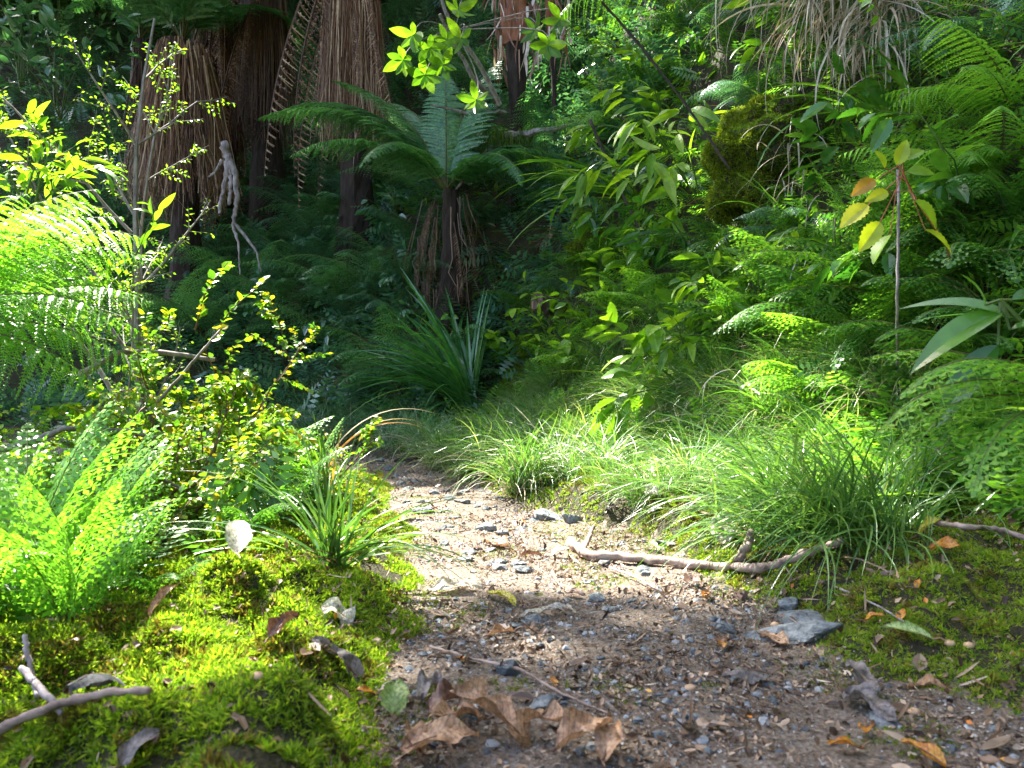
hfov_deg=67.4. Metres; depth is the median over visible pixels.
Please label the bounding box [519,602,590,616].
fallen leaf
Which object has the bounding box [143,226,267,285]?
fern
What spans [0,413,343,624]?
fern undergrowth
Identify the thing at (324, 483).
grass tuft
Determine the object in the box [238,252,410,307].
fern
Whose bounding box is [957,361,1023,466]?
fern
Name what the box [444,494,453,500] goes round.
stone
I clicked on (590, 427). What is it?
grass tussock
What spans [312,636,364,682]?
fallen leaf
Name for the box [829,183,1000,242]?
fern
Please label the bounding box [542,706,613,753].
fallen leaf
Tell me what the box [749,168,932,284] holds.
fern
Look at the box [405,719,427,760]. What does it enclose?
fallen leaf
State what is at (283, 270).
fern
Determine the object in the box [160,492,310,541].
fern
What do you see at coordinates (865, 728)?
fallen leaf
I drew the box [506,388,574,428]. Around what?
grass tussock
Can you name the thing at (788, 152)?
dead grass
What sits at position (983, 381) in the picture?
fern
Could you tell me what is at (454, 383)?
flax plant
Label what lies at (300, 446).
fern
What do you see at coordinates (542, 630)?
leaf litter
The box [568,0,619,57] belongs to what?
sapling
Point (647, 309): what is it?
grass tussock
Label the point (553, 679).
fallen leaf
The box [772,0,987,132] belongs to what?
dead grass
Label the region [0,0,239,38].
forest canopy
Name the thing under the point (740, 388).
dead grass
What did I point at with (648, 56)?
twig
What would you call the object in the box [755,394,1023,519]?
grass tussock
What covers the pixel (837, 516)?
grass tussock
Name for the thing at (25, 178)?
sapling
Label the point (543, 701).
stone
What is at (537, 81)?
sapling
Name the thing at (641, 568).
stone
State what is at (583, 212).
moss cushion
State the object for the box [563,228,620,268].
moss cushion
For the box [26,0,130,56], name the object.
fern
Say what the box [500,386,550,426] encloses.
grass tussock
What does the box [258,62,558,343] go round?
tree fern
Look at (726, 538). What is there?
fallen leaf
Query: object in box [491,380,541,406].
grass tussock
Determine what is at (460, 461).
grass tussock
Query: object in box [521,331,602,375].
fern
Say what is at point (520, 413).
grass tussock
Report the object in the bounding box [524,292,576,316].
log
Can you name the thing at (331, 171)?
fern
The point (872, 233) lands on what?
sapling
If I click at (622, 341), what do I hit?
grass tussock
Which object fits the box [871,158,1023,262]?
fern
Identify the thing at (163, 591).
fallen leaf
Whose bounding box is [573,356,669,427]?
grass tussock
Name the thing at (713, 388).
grass tussock
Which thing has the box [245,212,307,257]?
sapling
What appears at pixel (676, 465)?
grass tussock
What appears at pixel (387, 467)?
stone
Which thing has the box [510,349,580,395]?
grass tussock
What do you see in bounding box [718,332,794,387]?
grass tussock
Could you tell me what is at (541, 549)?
stone
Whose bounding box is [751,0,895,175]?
flax plant
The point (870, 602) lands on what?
twig
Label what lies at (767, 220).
fern
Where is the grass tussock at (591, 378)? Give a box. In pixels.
[569,357,619,400]
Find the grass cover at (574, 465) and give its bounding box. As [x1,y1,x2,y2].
[38,199,980,504]
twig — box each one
[0,424,159,451]
[0,686,152,735]
[18,665,64,715]
[22,634,40,698]
[59,438,180,487]
[78,349,214,376]
[148,329,220,410]
[190,420,290,462]
[429,645,607,713]
[588,119,650,250]
[599,0,730,170]
[609,566,668,597]
[839,588,903,621]
[930,520,1023,540]
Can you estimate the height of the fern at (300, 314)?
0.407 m
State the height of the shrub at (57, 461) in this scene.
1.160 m
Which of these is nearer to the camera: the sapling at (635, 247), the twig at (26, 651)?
the twig at (26, 651)
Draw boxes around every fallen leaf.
[63,670,124,690]
[115,727,160,767]
[140,582,180,622]
[225,520,251,558]
[265,610,298,642]
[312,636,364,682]
[321,597,363,625]
[354,685,381,694]
[377,713,478,752]
[379,678,408,721]
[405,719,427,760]
[412,667,441,700]
[413,678,460,717]
[429,576,498,591]
[429,699,495,720]
[449,676,530,747]
[457,656,469,663]
[484,536,508,545]
[485,590,531,606]
[487,624,523,635]
[492,699,562,725]
[517,550,547,556]
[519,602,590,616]
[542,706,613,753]
[544,544,568,556]
[549,676,559,686]
[564,587,582,595]
[594,719,623,766]
[600,503,617,510]
[640,485,663,494]
[641,540,659,549]
[643,505,660,513]
[678,499,695,507]
[680,573,699,583]
[701,590,708,598]
[708,633,726,647]
[710,512,736,547]
[718,639,726,649]
[723,667,782,683]
[755,625,790,646]
[828,735,870,748]
[835,681,896,725]
[845,659,878,689]
[854,612,883,620]
[857,717,873,732]
[878,620,946,641]
[889,673,954,693]
[895,608,905,620]
[901,738,956,767]
[904,579,920,588]
[909,516,939,538]
[921,536,960,549]
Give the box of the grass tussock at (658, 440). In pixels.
[623,399,727,473]
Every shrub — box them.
[0,327,190,479]
[0,353,291,578]
[0,404,237,519]
[0,414,247,492]
[0,415,148,555]
[3,291,383,579]
[15,428,345,568]
[22,383,222,476]
[110,409,226,491]
[142,446,200,540]
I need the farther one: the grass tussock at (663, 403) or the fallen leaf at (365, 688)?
the grass tussock at (663, 403)
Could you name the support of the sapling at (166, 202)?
on the ground at (256, 756)
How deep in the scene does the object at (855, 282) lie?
2.28 m
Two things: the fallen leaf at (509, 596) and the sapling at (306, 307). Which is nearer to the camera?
the fallen leaf at (509, 596)
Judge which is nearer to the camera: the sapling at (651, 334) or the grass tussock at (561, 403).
the sapling at (651, 334)
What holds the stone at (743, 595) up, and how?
on the path
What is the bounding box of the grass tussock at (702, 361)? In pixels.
[616,323,768,407]
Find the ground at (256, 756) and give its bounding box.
[0,0,1023,767]
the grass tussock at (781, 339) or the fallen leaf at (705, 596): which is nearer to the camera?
the fallen leaf at (705, 596)
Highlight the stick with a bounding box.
[565,525,844,573]
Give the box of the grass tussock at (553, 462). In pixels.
[483,412,640,497]
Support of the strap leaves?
on the ground at (256, 756)
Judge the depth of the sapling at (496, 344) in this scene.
4.50 m
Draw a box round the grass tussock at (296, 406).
[245,380,336,426]
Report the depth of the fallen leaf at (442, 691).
0.86 m
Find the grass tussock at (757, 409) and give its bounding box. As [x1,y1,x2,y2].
[642,347,843,447]
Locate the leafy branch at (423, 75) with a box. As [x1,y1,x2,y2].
[383,0,569,113]
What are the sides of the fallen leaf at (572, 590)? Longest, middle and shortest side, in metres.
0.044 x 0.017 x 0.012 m
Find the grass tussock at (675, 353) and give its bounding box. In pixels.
[630,322,709,368]
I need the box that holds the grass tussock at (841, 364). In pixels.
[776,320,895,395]
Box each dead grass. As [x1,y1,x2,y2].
[670,0,986,139]
[698,369,760,450]
[748,114,826,226]
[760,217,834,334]
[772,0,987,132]
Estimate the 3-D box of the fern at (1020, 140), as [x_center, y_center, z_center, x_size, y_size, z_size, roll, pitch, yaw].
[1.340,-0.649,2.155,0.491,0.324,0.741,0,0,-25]
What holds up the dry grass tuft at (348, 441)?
on the ground at (256, 756)
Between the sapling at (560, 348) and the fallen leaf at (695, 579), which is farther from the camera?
the sapling at (560, 348)
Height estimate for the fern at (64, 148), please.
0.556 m
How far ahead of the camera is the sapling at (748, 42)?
3.42 m
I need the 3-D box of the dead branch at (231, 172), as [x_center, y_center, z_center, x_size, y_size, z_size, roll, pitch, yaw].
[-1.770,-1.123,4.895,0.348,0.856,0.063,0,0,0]
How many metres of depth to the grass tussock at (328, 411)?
4.64 m
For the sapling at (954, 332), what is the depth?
1.00 m
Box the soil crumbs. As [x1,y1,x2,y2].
[337,453,1023,767]
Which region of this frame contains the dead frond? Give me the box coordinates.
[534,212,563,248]
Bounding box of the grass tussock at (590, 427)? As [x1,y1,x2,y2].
[555,403,634,449]
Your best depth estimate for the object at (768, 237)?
2.97 m
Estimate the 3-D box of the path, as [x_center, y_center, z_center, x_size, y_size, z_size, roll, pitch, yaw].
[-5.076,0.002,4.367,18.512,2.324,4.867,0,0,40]
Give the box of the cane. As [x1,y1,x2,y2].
[895,170,899,375]
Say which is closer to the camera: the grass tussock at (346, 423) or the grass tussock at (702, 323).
the grass tussock at (702, 323)
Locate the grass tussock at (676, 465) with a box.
[620,413,753,500]
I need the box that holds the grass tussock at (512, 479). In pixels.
[427,407,601,508]
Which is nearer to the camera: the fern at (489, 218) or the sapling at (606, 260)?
the sapling at (606, 260)
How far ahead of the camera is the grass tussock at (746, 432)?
2.25 m
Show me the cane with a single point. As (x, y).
(897, 267)
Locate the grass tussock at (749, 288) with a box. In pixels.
[726,282,769,306]
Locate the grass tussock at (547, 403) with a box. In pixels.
[514,387,569,425]
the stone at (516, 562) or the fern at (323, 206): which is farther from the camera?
the fern at (323, 206)
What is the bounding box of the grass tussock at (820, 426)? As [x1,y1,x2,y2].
[727,379,881,471]
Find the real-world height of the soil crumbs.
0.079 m
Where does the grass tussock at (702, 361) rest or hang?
on the ground at (256, 756)
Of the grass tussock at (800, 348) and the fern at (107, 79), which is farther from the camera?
the fern at (107, 79)
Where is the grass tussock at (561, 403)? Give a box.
[517,382,592,425]
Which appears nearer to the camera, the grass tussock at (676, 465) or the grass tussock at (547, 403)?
the grass tussock at (676, 465)
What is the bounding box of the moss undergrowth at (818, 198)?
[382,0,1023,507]
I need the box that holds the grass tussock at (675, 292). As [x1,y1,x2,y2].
[623,255,707,323]
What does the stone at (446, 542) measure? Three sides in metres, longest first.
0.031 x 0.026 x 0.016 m
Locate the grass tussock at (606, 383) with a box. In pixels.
[566,357,641,408]
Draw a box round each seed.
[250,671,263,680]
[684,684,695,690]
[908,708,920,715]
[945,640,955,646]
[963,642,974,648]
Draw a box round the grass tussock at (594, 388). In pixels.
[540,357,634,413]
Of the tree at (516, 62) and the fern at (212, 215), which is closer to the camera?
the tree at (516, 62)
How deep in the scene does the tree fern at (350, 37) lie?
5.86 m
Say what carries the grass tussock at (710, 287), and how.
on the ground at (256, 756)
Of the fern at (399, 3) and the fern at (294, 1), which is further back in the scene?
the fern at (294, 1)
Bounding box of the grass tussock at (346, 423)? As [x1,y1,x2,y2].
[302,396,383,439]
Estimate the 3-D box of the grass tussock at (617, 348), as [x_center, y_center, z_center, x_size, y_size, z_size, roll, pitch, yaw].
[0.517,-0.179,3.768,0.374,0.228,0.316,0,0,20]
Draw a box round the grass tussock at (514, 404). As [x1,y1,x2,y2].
[490,377,548,426]
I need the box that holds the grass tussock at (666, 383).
[620,338,735,434]
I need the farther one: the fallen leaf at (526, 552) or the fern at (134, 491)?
the fallen leaf at (526, 552)
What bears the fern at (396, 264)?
on the ground at (256, 756)
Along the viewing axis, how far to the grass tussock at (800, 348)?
2.46 m
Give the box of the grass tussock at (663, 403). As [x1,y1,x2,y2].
[633,376,690,425]
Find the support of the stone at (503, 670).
on the path
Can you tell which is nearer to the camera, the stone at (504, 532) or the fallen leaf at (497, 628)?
the fallen leaf at (497, 628)
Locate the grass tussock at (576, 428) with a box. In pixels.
[522,397,598,455]
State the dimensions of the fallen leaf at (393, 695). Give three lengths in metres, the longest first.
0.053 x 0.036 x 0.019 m
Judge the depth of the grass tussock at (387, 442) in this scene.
3.88 m
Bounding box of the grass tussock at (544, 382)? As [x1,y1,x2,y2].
[501,351,577,407]
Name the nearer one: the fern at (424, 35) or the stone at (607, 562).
the stone at (607, 562)
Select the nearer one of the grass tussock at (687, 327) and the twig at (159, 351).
the twig at (159, 351)
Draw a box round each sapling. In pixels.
[0,0,73,89]
[0,0,156,119]
[0,99,127,211]
[0,136,70,257]
[20,193,175,311]
[152,205,199,231]
[199,188,239,236]
[238,271,284,338]
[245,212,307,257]
[256,293,330,377]
[287,224,344,261]
[294,289,330,324]
[297,257,359,322]
[302,298,380,355]
[324,190,410,244]
[355,180,411,234]
[377,263,431,325]
[379,249,435,303]
[419,309,462,341]
[479,314,533,362]
[505,270,565,341]
[521,303,598,355]
[526,63,566,118]
[531,250,628,355]
[546,316,600,376]
[548,143,647,240]
[558,106,726,238]
[560,238,611,290]
[564,45,690,160]
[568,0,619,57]
[573,18,648,79]
[583,302,698,442]
[584,271,652,315]
[591,196,705,271]
[593,227,649,291]
[601,246,759,381]
[618,284,684,340]
[655,289,753,367]
[667,0,739,58]
[668,237,730,306]
[702,229,790,308]
[721,0,834,74]
[769,217,895,286]
[782,49,905,194]
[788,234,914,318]
[807,101,1023,319]
[840,140,951,267]
[858,0,1016,117]
[901,274,1023,427]
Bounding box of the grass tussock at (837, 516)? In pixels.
[578,389,1022,638]
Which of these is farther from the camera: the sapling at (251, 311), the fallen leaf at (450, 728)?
the sapling at (251, 311)
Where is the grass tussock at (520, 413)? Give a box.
[482,386,557,447]
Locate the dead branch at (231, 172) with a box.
[207,140,261,274]
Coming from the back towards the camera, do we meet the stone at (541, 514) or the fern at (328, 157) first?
the fern at (328, 157)
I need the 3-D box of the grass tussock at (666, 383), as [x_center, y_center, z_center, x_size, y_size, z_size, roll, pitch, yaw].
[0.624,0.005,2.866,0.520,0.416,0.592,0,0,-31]
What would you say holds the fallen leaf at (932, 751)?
on the path
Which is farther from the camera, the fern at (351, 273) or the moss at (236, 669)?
the fern at (351, 273)
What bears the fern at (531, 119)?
on the ground at (256, 756)
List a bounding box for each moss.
[0,466,429,767]
[444,447,1023,714]
[472,463,1023,700]
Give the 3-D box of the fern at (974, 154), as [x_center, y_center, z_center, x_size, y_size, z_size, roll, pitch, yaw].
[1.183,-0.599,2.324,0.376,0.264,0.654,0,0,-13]
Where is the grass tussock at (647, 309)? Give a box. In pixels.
[609,266,679,316]
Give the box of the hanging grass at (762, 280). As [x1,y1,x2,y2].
[376,0,1023,525]
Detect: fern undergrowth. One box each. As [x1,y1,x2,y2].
[0,0,714,432]
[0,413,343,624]
[385,0,1023,523]
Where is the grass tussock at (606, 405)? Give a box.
[587,388,632,425]
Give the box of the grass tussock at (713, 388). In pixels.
[637,341,760,419]
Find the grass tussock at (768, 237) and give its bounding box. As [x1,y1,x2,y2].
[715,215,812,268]
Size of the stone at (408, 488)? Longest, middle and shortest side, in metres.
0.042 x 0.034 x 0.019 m
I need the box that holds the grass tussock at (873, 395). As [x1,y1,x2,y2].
[800,320,948,420]
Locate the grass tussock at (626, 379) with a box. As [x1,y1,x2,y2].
[593,361,670,407]
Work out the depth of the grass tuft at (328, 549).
1.41 m
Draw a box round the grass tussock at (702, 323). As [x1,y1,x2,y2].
[653,279,730,337]
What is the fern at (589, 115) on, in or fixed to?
on the ground at (256, 756)
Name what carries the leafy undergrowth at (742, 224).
on the ground at (256, 756)
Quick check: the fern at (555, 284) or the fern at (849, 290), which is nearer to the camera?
the fern at (849, 290)
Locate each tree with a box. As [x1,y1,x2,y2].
[0,18,234,454]
[430,0,594,232]
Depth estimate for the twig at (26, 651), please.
0.88 m
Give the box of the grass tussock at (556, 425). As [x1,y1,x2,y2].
[510,400,608,445]
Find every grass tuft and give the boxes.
[130,427,490,594]
[260,418,410,511]
[320,408,424,479]
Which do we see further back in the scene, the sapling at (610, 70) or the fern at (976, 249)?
the sapling at (610, 70)
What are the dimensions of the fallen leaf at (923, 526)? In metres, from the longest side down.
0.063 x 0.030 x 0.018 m
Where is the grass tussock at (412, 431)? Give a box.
[356,402,465,462]
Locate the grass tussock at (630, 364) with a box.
[596,345,675,385]
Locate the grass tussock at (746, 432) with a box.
[662,391,794,480]
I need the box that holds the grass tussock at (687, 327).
[651,304,727,356]
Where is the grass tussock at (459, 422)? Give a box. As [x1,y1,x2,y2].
[423,400,479,441]
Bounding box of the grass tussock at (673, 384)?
[640,360,717,408]
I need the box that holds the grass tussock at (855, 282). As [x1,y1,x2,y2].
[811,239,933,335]
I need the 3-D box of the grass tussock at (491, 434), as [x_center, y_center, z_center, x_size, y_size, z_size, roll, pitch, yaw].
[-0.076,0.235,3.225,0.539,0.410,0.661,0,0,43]
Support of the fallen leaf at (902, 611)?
on the ground at (256, 756)
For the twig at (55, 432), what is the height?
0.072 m
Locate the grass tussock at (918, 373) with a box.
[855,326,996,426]
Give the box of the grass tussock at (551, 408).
[524,397,590,425]
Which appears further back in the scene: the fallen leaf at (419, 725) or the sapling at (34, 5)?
the sapling at (34, 5)
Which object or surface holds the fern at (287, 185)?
on the ground at (256, 756)
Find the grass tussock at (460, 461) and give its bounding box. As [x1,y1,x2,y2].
[395,410,503,486]
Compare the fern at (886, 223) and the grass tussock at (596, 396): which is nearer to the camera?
the fern at (886, 223)
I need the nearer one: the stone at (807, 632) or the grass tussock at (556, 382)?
the stone at (807, 632)
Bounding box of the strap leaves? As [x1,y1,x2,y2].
[378,0,1023,533]
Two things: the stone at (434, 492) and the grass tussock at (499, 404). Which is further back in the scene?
the grass tussock at (499, 404)
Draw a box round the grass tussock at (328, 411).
[289,387,364,431]
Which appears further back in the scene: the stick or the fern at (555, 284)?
the fern at (555, 284)
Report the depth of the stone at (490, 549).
1.78 m
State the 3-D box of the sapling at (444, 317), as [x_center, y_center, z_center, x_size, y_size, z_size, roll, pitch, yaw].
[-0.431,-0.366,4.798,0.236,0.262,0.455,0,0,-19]
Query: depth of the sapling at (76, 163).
2.28 m
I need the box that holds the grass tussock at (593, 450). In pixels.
[533,409,663,480]
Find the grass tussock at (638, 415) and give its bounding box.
[582,383,674,464]
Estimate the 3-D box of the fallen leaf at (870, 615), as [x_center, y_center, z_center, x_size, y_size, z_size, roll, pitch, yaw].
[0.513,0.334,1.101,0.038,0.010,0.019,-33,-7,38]
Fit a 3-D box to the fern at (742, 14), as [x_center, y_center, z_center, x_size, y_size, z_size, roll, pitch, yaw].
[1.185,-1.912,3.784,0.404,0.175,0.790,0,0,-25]
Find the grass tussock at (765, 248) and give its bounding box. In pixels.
[715,217,805,283]
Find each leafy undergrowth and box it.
[0,0,717,427]
[383,0,1023,501]
[394,0,1023,490]
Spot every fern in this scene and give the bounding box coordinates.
[0,131,117,198]
[0,185,74,219]
[0,189,144,404]
[0,230,154,331]
[0,401,162,602]
[0,416,181,583]
[0,434,125,623]
[0,460,183,624]
[1,176,146,224]
[9,544,161,602]
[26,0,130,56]
[36,41,129,92]
[70,0,318,336]
[77,152,156,193]
[80,550,211,596]
[82,256,261,339]
[106,0,194,149]
[106,242,220,273]
[107,276,292,337]
[117,291,307,345]
[138,208,237,245]
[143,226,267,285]
[160,245,284,292]
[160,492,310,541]
[162,239,307,305]
[162,416,333,486]
[164,0,253,247]
[164,440,317,519]
[168,203,293,265]
[200,218,316,254]
[204,159,289,190]
[204,273,339,317]
[206,412,362,482]
[209,0,300,241]
[210,437,351,519]
[211,223,338,287]
[237,298,397,349]
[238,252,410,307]
[239,186,339,245]
[244,123,335,173]
[245,166,339,212]
[253,226,379,282]
[254,176,402,230]
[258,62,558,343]
[264,0,396,287]
[269,418,342,506]
[278,254,437,295]
[282,147,380,192]
[287,0,320,11]
[288,41,321,80]
[290,161,413,201]
[297,302,463,382]
[298,282,391,322]
[316,225,441,271]
[333,286,432,325]
[339,335,489,384]
[340,135,458,196]
[351,206,441,252]
[358,252,452,297]
[378,106,442,156]
[380,0,440,37]
[381,25,472,87]
[390,27,506,90]
[394,312,525,361]
[403,352,508,380]
[426,189,535,229]
[434,0,491,23]
[466,85,569,169]
[477,119,601,207]
[480,268,553,311]
[488,12,618,86]
[516,266,582,296]
[521,155,601,213]
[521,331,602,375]
[528,0,591,11]
[545,78,645,154]
[545,236,611,279]
[560,0,654,30]
[569,257,654,336]
[579,214,666,271]
[589,55,688,134]
[608,267,699,342]
[628,162,706,191]
[635,250,752,320]
[641,0,705,50]
[655,216,755,254]
[664,236,807,338]
[679,58,802,117]
[689,0,791,38]
[709,226,846,319]
[711,252,894,335]
[714,206,837,260]
[732,227,904,271]
[741,333,869,399]
[743,0,877,90]
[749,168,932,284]
[751,273,939,354]
[766,249,1023,370]
[808,0,942,71]
[808,145,1015,238]
[818,306,1023,367]
[828,189,1023,282]
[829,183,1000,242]
[845,0,1023,73]
[852,105,1023,206]
[859,349,1023,497]
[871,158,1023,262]
[880,14,1023,148]
[885,271,1023,347]
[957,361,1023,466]
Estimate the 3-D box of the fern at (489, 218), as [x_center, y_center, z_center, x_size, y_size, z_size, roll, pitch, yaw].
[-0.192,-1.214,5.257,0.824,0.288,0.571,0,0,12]
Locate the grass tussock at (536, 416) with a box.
[505,401,568,436]
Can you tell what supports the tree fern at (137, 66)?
on the ground at (256, 756)
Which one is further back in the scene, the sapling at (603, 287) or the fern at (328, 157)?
the fern at (328, 157)
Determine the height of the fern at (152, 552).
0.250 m
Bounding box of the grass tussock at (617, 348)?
[593,325,627,358]
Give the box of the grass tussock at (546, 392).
[512,375,572,406]
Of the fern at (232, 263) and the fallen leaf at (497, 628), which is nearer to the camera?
the fallen leaf at (497, 628)
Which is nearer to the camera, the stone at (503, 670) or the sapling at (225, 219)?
the stone at (503, 670)
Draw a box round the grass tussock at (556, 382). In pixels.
[529,364,576,392]
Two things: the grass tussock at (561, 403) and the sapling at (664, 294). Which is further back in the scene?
the grass tussock at (561, 403)
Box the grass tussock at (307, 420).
[280,397,344,434]
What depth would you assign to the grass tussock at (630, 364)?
3.47 m
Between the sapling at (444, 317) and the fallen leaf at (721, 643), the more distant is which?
the sapling at (444, 317)
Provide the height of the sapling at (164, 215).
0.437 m
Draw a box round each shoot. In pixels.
[189,261,233,329]
[206,275,269,349]
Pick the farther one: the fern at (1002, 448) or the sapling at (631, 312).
the sapling at (631, 312)
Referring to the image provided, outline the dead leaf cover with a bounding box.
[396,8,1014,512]
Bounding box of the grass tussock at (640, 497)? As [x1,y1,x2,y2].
[568,439,709,529]
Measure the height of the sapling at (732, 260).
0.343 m
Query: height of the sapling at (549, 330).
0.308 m
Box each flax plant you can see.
[320,267,491,428]
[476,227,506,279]
[491,115,638,249]
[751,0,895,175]
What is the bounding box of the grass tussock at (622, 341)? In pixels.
[577,307,655,352]
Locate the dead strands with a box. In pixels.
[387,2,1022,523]
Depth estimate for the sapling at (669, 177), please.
3.59 m
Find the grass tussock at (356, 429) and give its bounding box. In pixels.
[326,397,399,443]
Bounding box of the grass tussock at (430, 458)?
[374,403,477,473]
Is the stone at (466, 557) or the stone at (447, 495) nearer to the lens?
the stone at (466, 557)
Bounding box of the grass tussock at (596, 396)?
[543,370,627,421]
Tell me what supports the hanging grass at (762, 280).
on the ground at (256, 756)
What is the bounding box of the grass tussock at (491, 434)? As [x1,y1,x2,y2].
[430,396,550,473]
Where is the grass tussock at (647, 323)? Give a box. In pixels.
[622,310,669,334]
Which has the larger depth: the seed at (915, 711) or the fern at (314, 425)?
the fern at (314, 425)
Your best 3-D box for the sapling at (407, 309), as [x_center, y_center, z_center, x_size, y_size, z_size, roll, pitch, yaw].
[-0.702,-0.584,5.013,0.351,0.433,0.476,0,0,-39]
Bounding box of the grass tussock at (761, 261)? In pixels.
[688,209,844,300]
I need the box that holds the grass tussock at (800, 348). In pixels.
[737,300,857,390]
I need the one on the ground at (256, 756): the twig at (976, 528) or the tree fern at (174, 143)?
the tree fern at (174, 143)
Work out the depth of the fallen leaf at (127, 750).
0.68 m
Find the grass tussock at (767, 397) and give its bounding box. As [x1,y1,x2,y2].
[704,360,832,434]
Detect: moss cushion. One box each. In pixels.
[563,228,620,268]
[572,208,597,239]
[700,92,798,224]
[725,91,850,173]
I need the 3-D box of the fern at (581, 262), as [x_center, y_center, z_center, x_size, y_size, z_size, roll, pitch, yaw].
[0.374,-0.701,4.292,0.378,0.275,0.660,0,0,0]
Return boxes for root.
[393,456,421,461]
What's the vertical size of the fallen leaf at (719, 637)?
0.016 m
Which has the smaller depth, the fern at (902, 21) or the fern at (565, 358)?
the fern at (902, 21)
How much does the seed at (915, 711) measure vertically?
0.009 m
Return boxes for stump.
[495,334,541,403]
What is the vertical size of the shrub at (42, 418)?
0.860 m
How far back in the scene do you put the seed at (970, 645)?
1.02 m
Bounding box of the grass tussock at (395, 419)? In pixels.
[356,394,424,431]
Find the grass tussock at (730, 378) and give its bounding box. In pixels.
[672,347,765,414]
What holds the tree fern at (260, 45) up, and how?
on the ground at (256, 756)
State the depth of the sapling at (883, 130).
2.11 m
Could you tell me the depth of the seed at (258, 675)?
0.74 m
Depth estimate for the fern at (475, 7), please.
8.02 m
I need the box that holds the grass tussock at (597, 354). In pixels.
[534,318,637,375]
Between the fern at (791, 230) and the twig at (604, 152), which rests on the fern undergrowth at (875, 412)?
the twig at (604, 152)
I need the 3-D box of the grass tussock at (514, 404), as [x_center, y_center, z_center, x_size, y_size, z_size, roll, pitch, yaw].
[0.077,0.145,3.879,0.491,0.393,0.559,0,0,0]
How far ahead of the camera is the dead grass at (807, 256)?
2.53 m
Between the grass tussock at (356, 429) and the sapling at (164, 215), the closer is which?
the grass tussock at (356, 429)
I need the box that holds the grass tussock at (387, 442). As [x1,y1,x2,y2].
[356,401,437,455]
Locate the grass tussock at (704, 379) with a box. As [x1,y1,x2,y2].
[673,353,736,403]
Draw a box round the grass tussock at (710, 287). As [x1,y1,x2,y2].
[656,264,742,308]
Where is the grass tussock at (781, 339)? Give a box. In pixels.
[760,320,808,355]
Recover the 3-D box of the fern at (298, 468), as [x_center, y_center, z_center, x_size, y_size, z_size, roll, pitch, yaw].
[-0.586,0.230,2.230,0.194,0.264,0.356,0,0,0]
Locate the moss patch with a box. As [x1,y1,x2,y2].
[358,495,962,767]
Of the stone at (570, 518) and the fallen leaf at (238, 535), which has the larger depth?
the stone at (570, 518)
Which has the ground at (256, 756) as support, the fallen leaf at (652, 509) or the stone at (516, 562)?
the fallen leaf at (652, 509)
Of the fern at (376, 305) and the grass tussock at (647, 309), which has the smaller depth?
the grass tussock at (647, 309)
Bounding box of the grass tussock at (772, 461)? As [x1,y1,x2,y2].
[625,403,893,548]
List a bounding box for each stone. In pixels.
[374,458,383,461]
[384,465,391,470]
[403,486,413,489]
[412,505,433,513]
[429,489,439,493]
[439,540,448,545]
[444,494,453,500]
[456,555,473,561]
[460,499,470,503]
[461,549,476,554]
[474,522,496,530]
[484,547,495,552]
[492,563,506,569]
[494,558,508,563]
[495,529,508,534]
[495,659,520,675]
[501,606,511,612]
[508,622,523,628]
[510,560,525,566]
[513,565,533,572]
[525,613,542,623]
[529,694,555,709]
[534,508,562,520]
[538,547,546,551]
[561,513,582,522]
[588,592,605,602]
[598,559,615,564]
[602,605,622,611]
[625,598,636,602]
[635,565,650,572]
[640,570,650,575]
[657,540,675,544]
[709,615,721,621]
[716,622,735,633]
[732,590,748,600]
[742,621,843,644]
[778,597,797,610]
[778,609,826,623]
[868,711,901,728]
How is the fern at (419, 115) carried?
on the ground at (256, 756)
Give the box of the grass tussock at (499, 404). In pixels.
[457,378,543,426]
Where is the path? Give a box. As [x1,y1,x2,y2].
[0,436,1023,767]
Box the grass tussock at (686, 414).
[616,377,732,447]
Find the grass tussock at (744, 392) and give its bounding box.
[685,363,818,429]
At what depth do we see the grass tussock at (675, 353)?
3.19 m
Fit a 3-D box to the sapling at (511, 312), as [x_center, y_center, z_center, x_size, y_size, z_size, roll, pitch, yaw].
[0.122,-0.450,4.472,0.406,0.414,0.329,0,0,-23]
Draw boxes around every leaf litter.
[0,438,1023,767]
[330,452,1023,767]
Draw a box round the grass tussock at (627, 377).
[592,360,652,396]
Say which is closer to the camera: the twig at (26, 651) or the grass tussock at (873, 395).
the twig at (26, 651)
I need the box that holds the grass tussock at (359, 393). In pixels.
[308,348,398,409]
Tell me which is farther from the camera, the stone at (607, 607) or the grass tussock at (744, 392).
the grass tussock at (744, 392)
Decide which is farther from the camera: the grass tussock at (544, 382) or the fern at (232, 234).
the fern at (232, 234)
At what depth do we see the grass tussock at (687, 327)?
3.13 m
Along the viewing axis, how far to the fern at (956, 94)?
2.21 m

